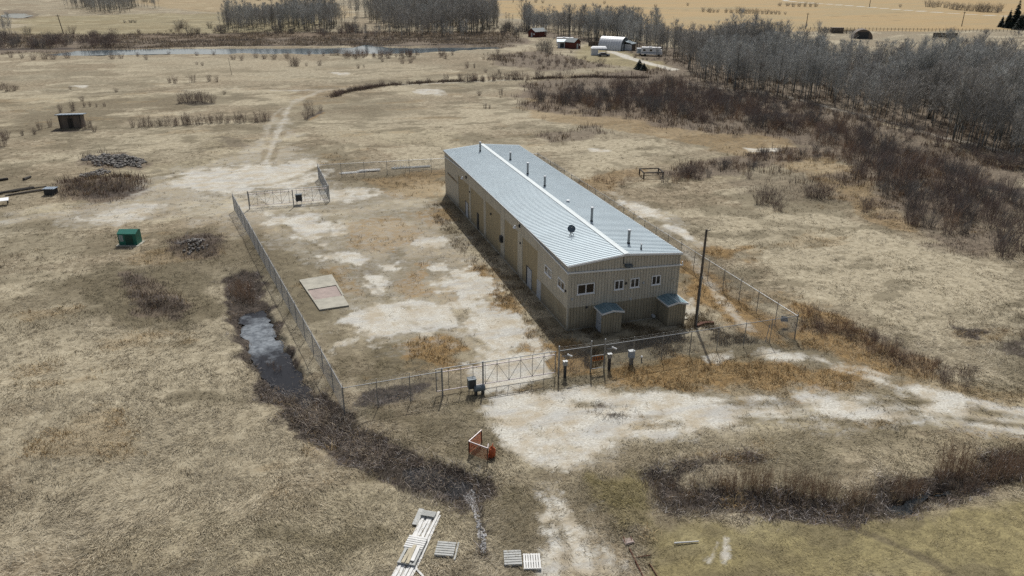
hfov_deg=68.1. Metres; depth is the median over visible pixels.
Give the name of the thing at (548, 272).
window
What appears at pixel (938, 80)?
bare aspen
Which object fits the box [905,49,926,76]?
bare aspen
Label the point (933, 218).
bare shrub
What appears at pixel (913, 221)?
bare shrub
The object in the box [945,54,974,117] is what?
bare aspen
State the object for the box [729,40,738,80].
bare aspen
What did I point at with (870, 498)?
bare shrub
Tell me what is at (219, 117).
bare shrub
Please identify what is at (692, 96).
bare shrub
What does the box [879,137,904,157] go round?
bare shrub
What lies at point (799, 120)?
bare shrub
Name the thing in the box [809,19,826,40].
bare aspen
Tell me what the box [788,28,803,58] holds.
bare aspen
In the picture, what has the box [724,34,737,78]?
bare aspen
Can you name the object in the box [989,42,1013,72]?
bare aspen
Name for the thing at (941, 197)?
bare shrub
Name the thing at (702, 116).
bare shrub
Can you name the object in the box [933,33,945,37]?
windbreak panel
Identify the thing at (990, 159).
bare shrub
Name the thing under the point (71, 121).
door
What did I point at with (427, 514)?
wooden pallet
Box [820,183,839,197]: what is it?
bare shrub
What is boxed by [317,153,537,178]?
chain link fence
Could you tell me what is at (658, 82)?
bare shrub
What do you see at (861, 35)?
door
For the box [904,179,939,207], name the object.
bare shrub
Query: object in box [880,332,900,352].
bare shrub
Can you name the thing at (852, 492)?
bare shrub
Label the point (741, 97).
bare shrub
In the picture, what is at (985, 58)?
bare aspen
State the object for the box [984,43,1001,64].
bare aspen
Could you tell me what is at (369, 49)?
river
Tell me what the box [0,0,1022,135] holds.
distant wood
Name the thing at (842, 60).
bare aspen
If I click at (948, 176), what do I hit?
bare shrub
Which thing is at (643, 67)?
spruce tree
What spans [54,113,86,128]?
open shelter
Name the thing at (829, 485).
bare shrub
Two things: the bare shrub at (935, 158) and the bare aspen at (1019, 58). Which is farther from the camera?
the bare aspen at (1019, 58)
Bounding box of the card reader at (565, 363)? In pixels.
[562,354,571,377]
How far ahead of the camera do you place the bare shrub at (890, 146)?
135.06 m
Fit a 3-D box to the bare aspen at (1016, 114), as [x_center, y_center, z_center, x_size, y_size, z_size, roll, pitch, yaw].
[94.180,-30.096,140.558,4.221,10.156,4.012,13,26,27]
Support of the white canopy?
on the ground at (280, 90)
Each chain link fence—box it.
[232,194,345,413]
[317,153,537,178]
[317,165,329,201]
[343,367,441,411]
[537,154,796,336]
[559,343,590,375]
[605,314,798,366]
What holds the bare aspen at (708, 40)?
on the ground at (280, 90)
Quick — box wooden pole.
[694,229,710,326]
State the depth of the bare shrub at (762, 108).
170.47 m
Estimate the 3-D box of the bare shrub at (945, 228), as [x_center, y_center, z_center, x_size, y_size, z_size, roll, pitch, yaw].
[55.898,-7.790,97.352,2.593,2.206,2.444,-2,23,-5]
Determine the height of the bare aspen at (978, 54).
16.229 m
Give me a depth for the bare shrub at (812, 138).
150.48 m
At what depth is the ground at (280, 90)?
80.26 m
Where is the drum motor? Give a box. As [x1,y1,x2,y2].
[473,384,485,395]
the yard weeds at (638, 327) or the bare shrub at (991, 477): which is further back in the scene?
the yard weeds at (638, 327)
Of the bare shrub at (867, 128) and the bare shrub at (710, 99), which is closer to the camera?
the bare shrub at (867, 128)
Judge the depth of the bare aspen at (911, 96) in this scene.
164.18 m
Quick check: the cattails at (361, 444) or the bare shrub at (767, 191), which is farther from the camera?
the bare shrub at (767, 191)
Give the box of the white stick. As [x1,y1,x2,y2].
[674,541,698,543]
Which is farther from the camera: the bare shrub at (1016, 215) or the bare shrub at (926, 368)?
the bare shrub at (1016, 215)
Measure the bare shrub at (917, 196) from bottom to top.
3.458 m
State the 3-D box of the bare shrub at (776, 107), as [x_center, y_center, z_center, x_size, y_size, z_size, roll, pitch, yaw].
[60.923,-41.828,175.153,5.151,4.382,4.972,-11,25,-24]
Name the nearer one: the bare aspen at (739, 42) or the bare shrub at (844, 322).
the bare shrub at (844, 322)
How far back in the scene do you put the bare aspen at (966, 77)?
147.93 m
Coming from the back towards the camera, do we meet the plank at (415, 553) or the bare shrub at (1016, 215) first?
the bare shrub at (1016, 215)
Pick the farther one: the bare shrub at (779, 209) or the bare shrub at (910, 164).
the bare shrub at (910, 164)
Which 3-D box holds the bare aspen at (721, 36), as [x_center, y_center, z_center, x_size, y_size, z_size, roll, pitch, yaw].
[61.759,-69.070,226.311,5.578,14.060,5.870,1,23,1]
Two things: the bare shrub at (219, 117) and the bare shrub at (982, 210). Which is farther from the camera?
the bare shrub at (219, 117)
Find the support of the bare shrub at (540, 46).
on the ground at (280, 90)
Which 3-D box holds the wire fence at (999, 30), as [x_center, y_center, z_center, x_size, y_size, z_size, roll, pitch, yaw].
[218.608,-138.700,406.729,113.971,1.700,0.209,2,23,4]
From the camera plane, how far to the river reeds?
344.36 m
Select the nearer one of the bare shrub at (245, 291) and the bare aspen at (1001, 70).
the bare shrub at (245, 291)
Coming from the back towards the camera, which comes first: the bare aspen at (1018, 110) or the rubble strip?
the bare aspen at (1018, 110)
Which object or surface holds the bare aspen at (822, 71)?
on the ground at (280, 90)
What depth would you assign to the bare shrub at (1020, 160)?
129.55 m
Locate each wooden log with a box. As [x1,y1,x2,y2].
[0,187,33,193]
[5,189,42,195]
[6,186,46,192]
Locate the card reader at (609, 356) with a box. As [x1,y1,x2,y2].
[607,346,616,369]
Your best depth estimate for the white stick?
45.26 m
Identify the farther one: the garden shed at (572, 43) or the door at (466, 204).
the garden shed at (572, 43)
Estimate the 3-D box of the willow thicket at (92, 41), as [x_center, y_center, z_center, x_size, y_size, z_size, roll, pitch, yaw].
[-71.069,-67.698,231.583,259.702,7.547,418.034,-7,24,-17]
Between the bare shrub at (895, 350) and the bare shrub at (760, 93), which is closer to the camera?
the bare shrub at (895, 350)
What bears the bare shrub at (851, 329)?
on the ground at (280, 90)
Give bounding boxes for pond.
[2,13,32,17]
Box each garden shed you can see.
[527,28,546,36]
[564,38,580,48]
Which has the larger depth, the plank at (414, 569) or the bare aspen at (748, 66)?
the bare aspen at (748, 66)
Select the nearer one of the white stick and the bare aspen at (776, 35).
the white stick
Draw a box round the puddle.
[883,491,950,514]
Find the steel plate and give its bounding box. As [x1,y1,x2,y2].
[622,538,633,544]
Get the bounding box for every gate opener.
[295,193,301,201]
[467,376,476,389]
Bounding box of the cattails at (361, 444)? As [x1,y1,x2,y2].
[266,378,475,495]
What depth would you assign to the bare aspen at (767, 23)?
258.97 m
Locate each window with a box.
[544,265,551,278]
[557,277,564,292]
[576,282,594,295]
[613,279,623,290]
[629,278,639,288]
[651,275,660,285]
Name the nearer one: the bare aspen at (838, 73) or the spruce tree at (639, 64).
the bare aspen at (838, 73)
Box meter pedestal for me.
[628,349,635,364]
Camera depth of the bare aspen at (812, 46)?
191.99 m
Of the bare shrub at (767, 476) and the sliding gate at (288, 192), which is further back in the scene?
the sliding gate at (288, 192)
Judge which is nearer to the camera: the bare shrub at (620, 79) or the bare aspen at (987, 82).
the bare aspen at (987, 82)
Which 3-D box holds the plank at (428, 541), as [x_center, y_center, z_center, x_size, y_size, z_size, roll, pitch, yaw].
[-4.952,15.002,45.533,0.175,0.060,4.100,5,24,11]
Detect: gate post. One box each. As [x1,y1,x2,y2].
[441,369,443,396]
[482,361,483,383]
[558,346,559,376]
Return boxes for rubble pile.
[81,153,147,167]
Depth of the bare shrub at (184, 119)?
161.47 m
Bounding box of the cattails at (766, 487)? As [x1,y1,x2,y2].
[642,446,1023,527]
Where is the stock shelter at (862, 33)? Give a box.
[851,28,872,38]
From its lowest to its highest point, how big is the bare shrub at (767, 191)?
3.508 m
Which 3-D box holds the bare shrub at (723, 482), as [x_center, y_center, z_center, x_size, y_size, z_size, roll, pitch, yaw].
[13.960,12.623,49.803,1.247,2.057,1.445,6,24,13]
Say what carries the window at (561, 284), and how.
in the metal shop building
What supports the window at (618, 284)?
in the metal shop building
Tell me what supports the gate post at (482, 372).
on the ground at (280, 90)
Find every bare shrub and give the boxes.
[0,131,6,146]
[138,112,151,127]
[180,112,187,124]
[183,91,199,103]
[185,112,193,124]
[214,109,222,122]
[227,277,241,295]
[231,283,251,302]
[233,110,241,122]
[235,275,253,291]
[238,282,254,297]
[253,109,266,121]
[528,86,542,99]
[535,89,548,101]
[537,35,552,50]
[544,40,555,53]
[552,88,566,101]
[560,91,572,104]
[565,82,581,94]
[567,93,579,106]
[570,87,589,101]
[579,86,596,102]
[579,91,597,104]
[581,92,599,107]
[588,94,603,106]
[600,86,612,100]
[607,95,620,107]
[610,89,626,102]
[611,92,626,107]
[613,74,628,84]
[620,93,637,109]
[632,85,649,96]
[634,90,652,105]
[637,99,653,112]
[643,77,661,89]
[646,86,661,100]
[647,96,667,113]
[662,98,685,115]
[663,84,680,91]
[663,91,682,107]
[664,76,676,90]
[673,99,694,117]
[675,156,699,177]
[680,163,702,177]
[684,90,703,102]
[686,103,701,119]
[689,93,702,106]
[694,104,708,118]
[694,108,710,121]
[696,94,714,110]
[705,82,722,95]
[706,85,726,101]
[709,88,723,103]
[711,91,730,103]
[715,464,732,493]
[723,105,734,117]
[725,468,742,493]
[730,92,741,103]
[731,95,747,114]
[731,463,749,493]
[735,92,751,104]
[740,102,754,114]
[740,452,763,490]
[745,103,764,117]
[746,457,773,493]
[747,110,770,127]
[749,95,764,111]
[751,102,772,119]
[752,186,768,204]
[754,90,771,103]
[757,463,775,489]
[758,182,777,201]
[762,91,775,107]
[766,186,784,205]
[768,107,794,127]
[769,99,781,113]
[771,198,788,211]
[772,116,792,127]
[783,462,803,493]
[787,106,803,120]
[789,114,808,130]
[792,454,811,496]
[799,106,816,118]
[800,299,813,317]
[800,466,825,498]
[801,113,818,132]
[802,98,821,115]
[802,184,814,196]
[803,178,826,198]
[806,113,820,125]
[806,302,822,314]
[807,108,827,123]
[809,125,820,140]
[810,474,835,500]
[812,179,830,198]
[814,319,830,332]
[815,122,841,142]
[818,470,846,500]
[820,132,831,145]
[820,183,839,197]
[822,110,841,132]
[827,120,844,137]
[828,317,838,332]
[829,135,844,147]
[834,111,849,127]
[836,123,864,146]
[837,309,851,328]
[838,136,855,154]
[841,122,861,142]
[845,321,858,335]
[846,478,861,503]
[848,161,868,174]
[851,139,876,158]
[852,136,865,152]
[852,482,867,502]
[856,118,877,139]
[856,136,874,145]
[858,167,870,178]
[859,120,880,140]
[859,194,881,209]
[860,198,874,212]
[864,490,875,503]
[865,334,879,346]
[866,154,883,168]
[868,172,885,185]
[870,156,901,179]
[872,340,891,353]
[874,129,902,149]
[874,165,893,180]
[875,173,893,191]
[877,137,903,158]
[878,175,903,198]
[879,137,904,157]
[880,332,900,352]
[884,152,914,174]
[886,341,904,359]
[890,187,904,200]
[890,465,920,498]
[890,473,907,498]
[893,150,930,177]
[896,142,913,155]
[899,207,928,223]
[901,352,916,365]
[902,138,927,159]
[902,189,924,206]
[903,144,919,156]
[903,189,931,218]
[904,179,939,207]
[904,201,919,216]
[905,147,931,170]
[905,472,926,497]
[907,208,926,226]
[910,145,929,163]
[911,349,924,363]
[912,155,936,178]
[918,203,945,227]
[918,475,930,494]
[920,151,938,170]
[922,355,939,371]
[923,162,947,183]
[927,180,951,196]
[929,132,947,146]
[929,190,960,213]
[930,170,965,192]
[932,152,946,168]
[933,149,972,174]
[933,459,947,482]
[935,189,949,204]
[935,365,951,383]
[935,441,965,479]
[937,431,972,479]
[939,154,966,178]
[939,219,958,234]
[941,204,962,222]
[941,206,973,230]
[943,193,969,214]
[948,440,976,481]
[952,169,995,197]
[953,194,986,222]
[954,161,990,186]
[955,215,976,234]
[956,439,982,478]
[957,161,977,179]
[958,373,978,390]
[963,360,982,378]
[965,176,985,198]
[965,198,990,220]
[967,168,993,190]
[968,166,990,184]
[968,466,986,488]
[977,181,1001,199]
[978,183,1002,201]
[978,192,1004,217]
[979,210,1004,229]
[980,456,998,483]
[983,191,1018,220]
[984,191,1006,209]
[986,149,1007,164]
[987,219,1022,251]
[987,447,999,464]
[988,443,1021,481]
[989,230,1023,259]
[993,212,1023,243]
[994,172,1020,200]
[995,217,1015,236]
[996,150,1020,165]
[996,165,1023,196]
[997,152,1023,168]
[997,445,1023,478]
[998,203,1021,225]
[1005,186,1022,202]
[1006,206,1023,223]
[1007,443,1023,474]
[1008,205,1023,232]
[1009,439,1017,455]
[1010,224,1023,252]
[1011,191,1023,208]
[1013,151,1023,167]
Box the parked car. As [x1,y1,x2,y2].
[597,52,609,56]
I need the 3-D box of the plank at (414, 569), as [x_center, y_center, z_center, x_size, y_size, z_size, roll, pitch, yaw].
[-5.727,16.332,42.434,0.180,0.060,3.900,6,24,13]
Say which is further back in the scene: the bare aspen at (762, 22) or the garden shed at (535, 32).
the garden shed at (535, 32)
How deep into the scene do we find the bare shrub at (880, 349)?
67.38 m
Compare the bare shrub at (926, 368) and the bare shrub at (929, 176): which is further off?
the bare shrub at (929, 176)
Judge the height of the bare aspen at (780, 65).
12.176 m
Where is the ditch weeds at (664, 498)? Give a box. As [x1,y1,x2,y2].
[76,164,1023,563]
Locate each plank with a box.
[393,564,401,575]
[397,564,404,575]
[401,548,411,562]
[402,562,412,575]
[406,545,416,563]
[407,566,413,575]
[410,515,424,545]
[410,546,419,561]
[410,557,422,575]
[412,508,423,524]
[417,516,429,535]
[418,515,440,561]
[421,518,431,536]
[423,511,439,543]
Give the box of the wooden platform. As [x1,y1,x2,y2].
[639,168,663,178]
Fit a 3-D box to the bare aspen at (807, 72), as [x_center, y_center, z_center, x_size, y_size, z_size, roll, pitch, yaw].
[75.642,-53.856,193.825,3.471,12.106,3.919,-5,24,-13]
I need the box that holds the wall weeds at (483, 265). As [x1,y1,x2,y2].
[424,202,572,352]
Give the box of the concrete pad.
[299,274,348,310]
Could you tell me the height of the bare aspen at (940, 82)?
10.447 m
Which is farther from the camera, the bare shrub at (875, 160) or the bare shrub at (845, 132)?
the bare shrub at (845, 132)
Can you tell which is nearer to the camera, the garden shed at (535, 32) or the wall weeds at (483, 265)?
the wall weeds at (483, 265)
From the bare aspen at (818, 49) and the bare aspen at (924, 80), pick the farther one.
the bare aspen at (818, 49)
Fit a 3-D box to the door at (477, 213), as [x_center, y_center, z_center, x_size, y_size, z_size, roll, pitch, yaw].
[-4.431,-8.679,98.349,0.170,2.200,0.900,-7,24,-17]
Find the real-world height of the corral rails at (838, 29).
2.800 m
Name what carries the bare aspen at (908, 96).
on the ground at (280, 90)
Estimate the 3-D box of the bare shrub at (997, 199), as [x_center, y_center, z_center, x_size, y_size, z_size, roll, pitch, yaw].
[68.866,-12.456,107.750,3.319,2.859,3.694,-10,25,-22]
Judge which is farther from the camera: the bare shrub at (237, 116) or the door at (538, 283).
the bare shrub at (237, 116)
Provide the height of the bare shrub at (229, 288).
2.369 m
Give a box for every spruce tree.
[633,60,642,69]
[639,63,647,70]
[997,15,1004,26]
[1002,10,1013,28]
[1011,1,1021,26]
[1012,15,1023,29]
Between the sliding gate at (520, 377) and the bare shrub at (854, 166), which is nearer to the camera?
the sliding gate at (520, 377)
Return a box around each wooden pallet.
[397,547,421,566]
[404,535,427,550]
[420,510,436,518]
[434,541,458,559]
[503,550,521,566]
[523,553,541,570]
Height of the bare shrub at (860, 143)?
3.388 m
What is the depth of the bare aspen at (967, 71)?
147.72 m
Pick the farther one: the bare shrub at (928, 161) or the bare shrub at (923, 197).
the bare shrub at (928, 161)
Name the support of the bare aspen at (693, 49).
on the ground at (280, 90)
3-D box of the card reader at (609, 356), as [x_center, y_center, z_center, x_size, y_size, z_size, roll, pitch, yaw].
[8.413,5.984,64.305,0.853,2.360,0.378,-3,23,-8]
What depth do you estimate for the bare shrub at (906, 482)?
49.64 m
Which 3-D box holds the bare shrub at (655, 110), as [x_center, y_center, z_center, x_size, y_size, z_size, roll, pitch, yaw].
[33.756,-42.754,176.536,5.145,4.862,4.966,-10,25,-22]
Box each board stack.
[340,171,365,173]
[358,169,380,171]
[391,165,407,168]
[408,165,430,167]
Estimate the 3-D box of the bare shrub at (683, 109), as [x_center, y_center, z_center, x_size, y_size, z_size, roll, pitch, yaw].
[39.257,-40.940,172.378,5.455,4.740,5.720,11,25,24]
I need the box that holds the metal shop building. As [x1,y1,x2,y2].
[443,142,688,333]
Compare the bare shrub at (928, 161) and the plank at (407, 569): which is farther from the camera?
the bare shrub at (928, 161)
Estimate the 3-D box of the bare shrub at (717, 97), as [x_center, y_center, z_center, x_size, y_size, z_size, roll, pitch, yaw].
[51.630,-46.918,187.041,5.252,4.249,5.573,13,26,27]
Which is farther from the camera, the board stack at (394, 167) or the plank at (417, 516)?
the board stack at (394, 167)
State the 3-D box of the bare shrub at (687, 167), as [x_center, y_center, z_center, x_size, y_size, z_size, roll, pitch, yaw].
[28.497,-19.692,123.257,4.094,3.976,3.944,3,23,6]
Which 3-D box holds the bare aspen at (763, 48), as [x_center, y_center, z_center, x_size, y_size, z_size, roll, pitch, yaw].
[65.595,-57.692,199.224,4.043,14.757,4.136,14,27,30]
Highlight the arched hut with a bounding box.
[598,36,636,50]
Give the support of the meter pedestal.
on the ground at (280, 90)
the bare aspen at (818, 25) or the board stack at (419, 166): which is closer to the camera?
the board stack at (419, 166)
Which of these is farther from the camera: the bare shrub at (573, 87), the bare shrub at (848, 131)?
the bare shrub at (573, 87)
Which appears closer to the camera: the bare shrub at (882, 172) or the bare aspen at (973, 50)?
the bare shrub at (882, 172)
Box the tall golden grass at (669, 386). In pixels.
[9,146,1023,543]
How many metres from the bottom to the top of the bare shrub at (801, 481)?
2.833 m
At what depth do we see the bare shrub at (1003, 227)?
96.39 m
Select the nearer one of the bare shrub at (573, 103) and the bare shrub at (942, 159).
the bare shrub at (942, 159)
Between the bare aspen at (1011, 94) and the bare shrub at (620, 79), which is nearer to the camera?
the bare aspen at (1011, 94)
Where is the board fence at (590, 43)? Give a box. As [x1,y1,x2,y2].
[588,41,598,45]
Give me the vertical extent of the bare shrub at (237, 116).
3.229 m
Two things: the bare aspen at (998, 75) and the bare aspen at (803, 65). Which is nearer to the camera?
the bare aspen at (998, 75)
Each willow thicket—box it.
[0,0,1023,199]
[0,17,990,380]
[265,75,1023,489]
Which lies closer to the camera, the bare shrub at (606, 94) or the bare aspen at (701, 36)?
the bare shrub at (606, 94)
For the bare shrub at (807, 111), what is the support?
on the ground at (280, 90)
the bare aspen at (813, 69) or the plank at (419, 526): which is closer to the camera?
the plank at (419, 526)
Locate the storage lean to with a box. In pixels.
[557,39,565,47]
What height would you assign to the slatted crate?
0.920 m
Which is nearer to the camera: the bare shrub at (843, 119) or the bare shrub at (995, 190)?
the bare shrub at (995, 190)
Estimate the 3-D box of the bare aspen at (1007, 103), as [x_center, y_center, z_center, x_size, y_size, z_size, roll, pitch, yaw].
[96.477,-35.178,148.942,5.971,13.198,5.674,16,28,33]
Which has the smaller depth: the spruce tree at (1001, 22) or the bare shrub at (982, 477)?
the bare shrub at (982, 477)
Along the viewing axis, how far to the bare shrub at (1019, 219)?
97.93 m
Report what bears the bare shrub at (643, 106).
on the ground at (280, 90)
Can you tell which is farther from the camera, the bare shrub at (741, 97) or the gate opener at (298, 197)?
the bare shrub at (741, 97)
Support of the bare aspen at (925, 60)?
on the ground at (280, 90)
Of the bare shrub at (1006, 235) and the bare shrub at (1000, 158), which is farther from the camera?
the bare shrub at (1000, 158)
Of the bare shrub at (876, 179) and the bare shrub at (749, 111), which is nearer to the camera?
the bare shrub at (876, 179)
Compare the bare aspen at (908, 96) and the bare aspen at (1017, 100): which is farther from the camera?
the bare aspen at (908, 96)
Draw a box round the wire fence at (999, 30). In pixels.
[810,27,1022,31]
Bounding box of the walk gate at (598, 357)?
[590,339,605,371]
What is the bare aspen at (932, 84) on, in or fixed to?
on the ground at (280, 90)
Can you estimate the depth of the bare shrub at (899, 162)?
124.54 m
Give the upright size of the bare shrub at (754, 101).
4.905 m
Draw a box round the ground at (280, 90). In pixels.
[0,0,1023,575]
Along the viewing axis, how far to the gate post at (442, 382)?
60.04 m
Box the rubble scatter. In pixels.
[176,238,207,254]
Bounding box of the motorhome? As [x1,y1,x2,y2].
[641,46,662,55]
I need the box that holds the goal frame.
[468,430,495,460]
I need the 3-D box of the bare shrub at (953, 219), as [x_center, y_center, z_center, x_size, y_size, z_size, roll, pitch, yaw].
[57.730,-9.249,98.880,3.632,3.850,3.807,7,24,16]
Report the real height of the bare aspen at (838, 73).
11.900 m
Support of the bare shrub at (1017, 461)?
on the ground at (280, 90)
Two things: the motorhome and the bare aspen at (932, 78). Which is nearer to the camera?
the bare aspen at (932, 78)
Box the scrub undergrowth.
[2,50,1023,387]
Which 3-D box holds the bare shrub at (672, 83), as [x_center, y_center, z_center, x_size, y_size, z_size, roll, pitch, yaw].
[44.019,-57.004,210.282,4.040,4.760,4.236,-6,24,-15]
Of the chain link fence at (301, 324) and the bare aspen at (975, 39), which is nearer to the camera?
the chain link fence at (301, 324)
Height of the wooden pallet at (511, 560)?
0.155 m
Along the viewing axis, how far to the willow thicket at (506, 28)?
214.05 m
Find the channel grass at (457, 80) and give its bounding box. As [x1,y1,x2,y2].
[323,74,651,96]
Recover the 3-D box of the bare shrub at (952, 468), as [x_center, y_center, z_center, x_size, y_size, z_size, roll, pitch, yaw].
[29.366,11.576,51.206,1.528,3.248,1.771,-2,23,-6]
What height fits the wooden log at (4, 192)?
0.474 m
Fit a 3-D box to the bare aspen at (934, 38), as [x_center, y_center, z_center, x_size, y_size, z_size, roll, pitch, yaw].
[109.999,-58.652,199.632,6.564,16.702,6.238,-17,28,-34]
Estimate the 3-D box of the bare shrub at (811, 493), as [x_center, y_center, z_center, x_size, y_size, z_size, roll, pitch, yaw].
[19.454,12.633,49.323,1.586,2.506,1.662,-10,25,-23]
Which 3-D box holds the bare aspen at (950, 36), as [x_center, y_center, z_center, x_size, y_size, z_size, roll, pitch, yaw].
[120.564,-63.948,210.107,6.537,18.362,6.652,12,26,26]
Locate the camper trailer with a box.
[556,37,572,43]
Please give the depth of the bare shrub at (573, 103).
186.98 m
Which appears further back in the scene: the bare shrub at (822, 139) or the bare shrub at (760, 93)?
the bare shrub at (760, 93)
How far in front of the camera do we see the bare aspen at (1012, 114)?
150.46 m
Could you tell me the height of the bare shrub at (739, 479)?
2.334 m
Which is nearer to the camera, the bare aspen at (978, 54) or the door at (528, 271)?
the door at (528, 271)
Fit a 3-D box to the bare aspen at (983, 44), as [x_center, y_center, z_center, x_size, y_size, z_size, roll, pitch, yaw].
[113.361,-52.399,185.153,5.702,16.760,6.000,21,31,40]
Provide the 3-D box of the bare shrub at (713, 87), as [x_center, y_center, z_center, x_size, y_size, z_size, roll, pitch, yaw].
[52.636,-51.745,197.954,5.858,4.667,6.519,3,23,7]
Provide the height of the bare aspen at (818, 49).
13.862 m
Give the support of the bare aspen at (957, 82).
on the ground at (280, 90)
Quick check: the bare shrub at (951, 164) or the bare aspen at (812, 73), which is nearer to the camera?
the bare shrub at (951, 164)
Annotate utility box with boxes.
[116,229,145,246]
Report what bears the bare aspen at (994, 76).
on the ground at (280, 90)
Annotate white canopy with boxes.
[591,46,606,54]
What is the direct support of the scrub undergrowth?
on the ground at (280, 90)
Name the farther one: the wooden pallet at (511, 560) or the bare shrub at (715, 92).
the bare shrub at (715, 92)
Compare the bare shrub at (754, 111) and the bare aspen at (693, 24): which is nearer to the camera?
the bare shrub at (754, 111)
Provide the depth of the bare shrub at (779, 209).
106.93 m
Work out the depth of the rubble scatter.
91.12 m
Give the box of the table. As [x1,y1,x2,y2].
[0,197,8,204]
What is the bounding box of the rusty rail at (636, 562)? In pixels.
[628,547,643,575]
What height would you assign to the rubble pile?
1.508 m
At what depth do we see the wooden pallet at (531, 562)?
43.72 m
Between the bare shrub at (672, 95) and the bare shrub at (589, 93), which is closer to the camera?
the bare shrub at (672, 95)
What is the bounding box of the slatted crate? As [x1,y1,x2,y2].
[43,187,57,194]
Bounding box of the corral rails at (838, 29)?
[824,27,855,33]
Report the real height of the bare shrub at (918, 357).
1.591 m
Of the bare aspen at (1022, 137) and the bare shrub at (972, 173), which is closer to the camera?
the bare shrub at (972, 173)
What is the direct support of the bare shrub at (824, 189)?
on the ground at (280, 90)
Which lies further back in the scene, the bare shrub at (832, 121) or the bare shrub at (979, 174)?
the bare shrub at (832, 121)
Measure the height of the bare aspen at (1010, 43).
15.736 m
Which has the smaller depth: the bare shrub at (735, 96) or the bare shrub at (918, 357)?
the bare shrub at (918, 357)
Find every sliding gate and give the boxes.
[248,186,327,205]
[435,351,555,391]
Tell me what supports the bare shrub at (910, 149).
on the ground at (280, 90)
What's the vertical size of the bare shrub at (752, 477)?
2.759 m
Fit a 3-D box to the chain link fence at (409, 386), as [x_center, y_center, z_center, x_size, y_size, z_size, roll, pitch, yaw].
[-9.172,8.092,59.001,7.790,2.956,0.127,-7,24,-17]
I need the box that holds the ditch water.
[239,310,315,408]
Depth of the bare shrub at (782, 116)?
162.01 m
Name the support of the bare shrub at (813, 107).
on the ground at (280, 90)
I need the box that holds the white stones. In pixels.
[464,489,486,552]
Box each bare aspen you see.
[470,0,479,19]
[682,25,705,64]
[683,21,700,69]
[692,28,709,72]
[701,37,713,69]
[702,26,714,56]
[712,34,726,74]
[713,37,729,84]
[724,15,739,28]
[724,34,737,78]
[728,43,747,90]
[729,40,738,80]
[732,40,744,89]
[734,8,750,29]
[739,19,755,39]
[739,47,754,90]
[739,50,756,92]
[748,13,763,34]
[754,17,766,44]
[754,40,768,90]
[755,32,768,61]
[762,20,775,42]
[767,28,782,74]
[772,49,790,94]
[775,35,791,95]
[782,19,796,35]
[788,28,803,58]
[788,47,804,92]
[790,52,802,95]
[793,50,805,90]
[797,49,816,100]
[800,44,821,98]
[800,49,810,92]
[803,55,816,95]
[803,56,823,100]
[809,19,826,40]
[809,47,820,99]
[809,48,820,99]
[811,50,829,100]
[811,53,831,100]
[817,38,828,56]
[823,58,834,99]
[832,55,847,98]
[833,56,845,101]
[847,70,866,110]
[889,77,906,121]
[895,57,905,98]
[898,36,911,56]
[898,52,910,89]
[899,46,914,68]
[901,77,919,122]
[902,38,921,88]
[902,51,914,94]
[904,79,920,122]
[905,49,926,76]
[908,68,924,113]
[910,43,934,77]
[911,52,932,72]
[915,50,930,72]
[916,32,943,67]
[917,34,931,54]
[917,69,930,112]
[920,66,934,114]
[923,43,943,96]
[923,49,941,92]
[924,65,940,117]
[925,35,946,99]
[926,66,946,118]
[929,54,951,118]
[929,63,946,116]
[929,80,949,124]
[935,27,954,56]
[936,66,951,112]
[937,44,964,103]
[940,27,961,47]
[941,61,955,113]
[944,64,983,140]
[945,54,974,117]
[945,85,963,137]
[947,36,965,66]
[947,72,977,139]
[948,32,965,47]
[948,67,962,119]
[951,66,964,122]
[953,66,980,122]
[955,42,974,61]
[955,75,973,139]
[956,65,982,143]
[956,72,980,130]
[958,36,972,50]
[958,68,983,138]
[959,53,980,96]
[961,46,983,104]
[962,77,994,146]
[962,93,977,135]
[966,43,987,67]
[968,70,989,140]
[969,34,990,67]
[970,29,997,44]
[971,39,991,72]
[971,60,1001,135]
[972,75,1002,140]
[974,77,1007,149]
[975,55,997,78]
[975,74,1000,141]
[978,71,1009,141]
[979,91,1002,149]
[981,65,1012,139]
[981,92,999,145]
[982,60,1007,130]
[984,42,1007,60]
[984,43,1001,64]
[984,58,1012,105]
[984,74,1010,145]
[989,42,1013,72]
[989,80,1022,151]
[991,43,1019,75]
[992,76,1020,139]
[994,85,1023,151]
[995,52,1023,140]
[995,63,1023,139]
[995,88,1021,139]
[997,95,1018,147]
[998,35,1017,56]
[1003,47,1023,131]
[1005,89,1020,138]
[1006,29,1023,49]
[1007,109,1023,158]
[1009,88,1023,145]
[1010,79,1023,134]
[1010,103,1023,161]
[1012,99,1023,147]
[1016,107,1023,154]
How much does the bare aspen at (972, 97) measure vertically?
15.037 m
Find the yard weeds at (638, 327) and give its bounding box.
[563,311,759,369]
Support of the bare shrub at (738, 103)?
on the ground at (280, 90)
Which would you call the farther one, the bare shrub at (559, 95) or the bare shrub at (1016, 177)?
the bare shrub at (559, 95)
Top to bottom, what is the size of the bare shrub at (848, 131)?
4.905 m
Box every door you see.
[67,118,73,127]
[124,235,133,244]
[465,200,468,217]
[477,213,478,229]
[526,265,531,289]
[537,279,540,299]
[857,32,868,38]
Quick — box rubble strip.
[79,168,110,176]
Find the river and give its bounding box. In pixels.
[50,45,499,55]
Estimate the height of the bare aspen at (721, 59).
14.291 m
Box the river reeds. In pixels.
[0,29,525,61]
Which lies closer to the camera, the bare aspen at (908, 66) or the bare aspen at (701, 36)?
the bare aspen at (908, 66)

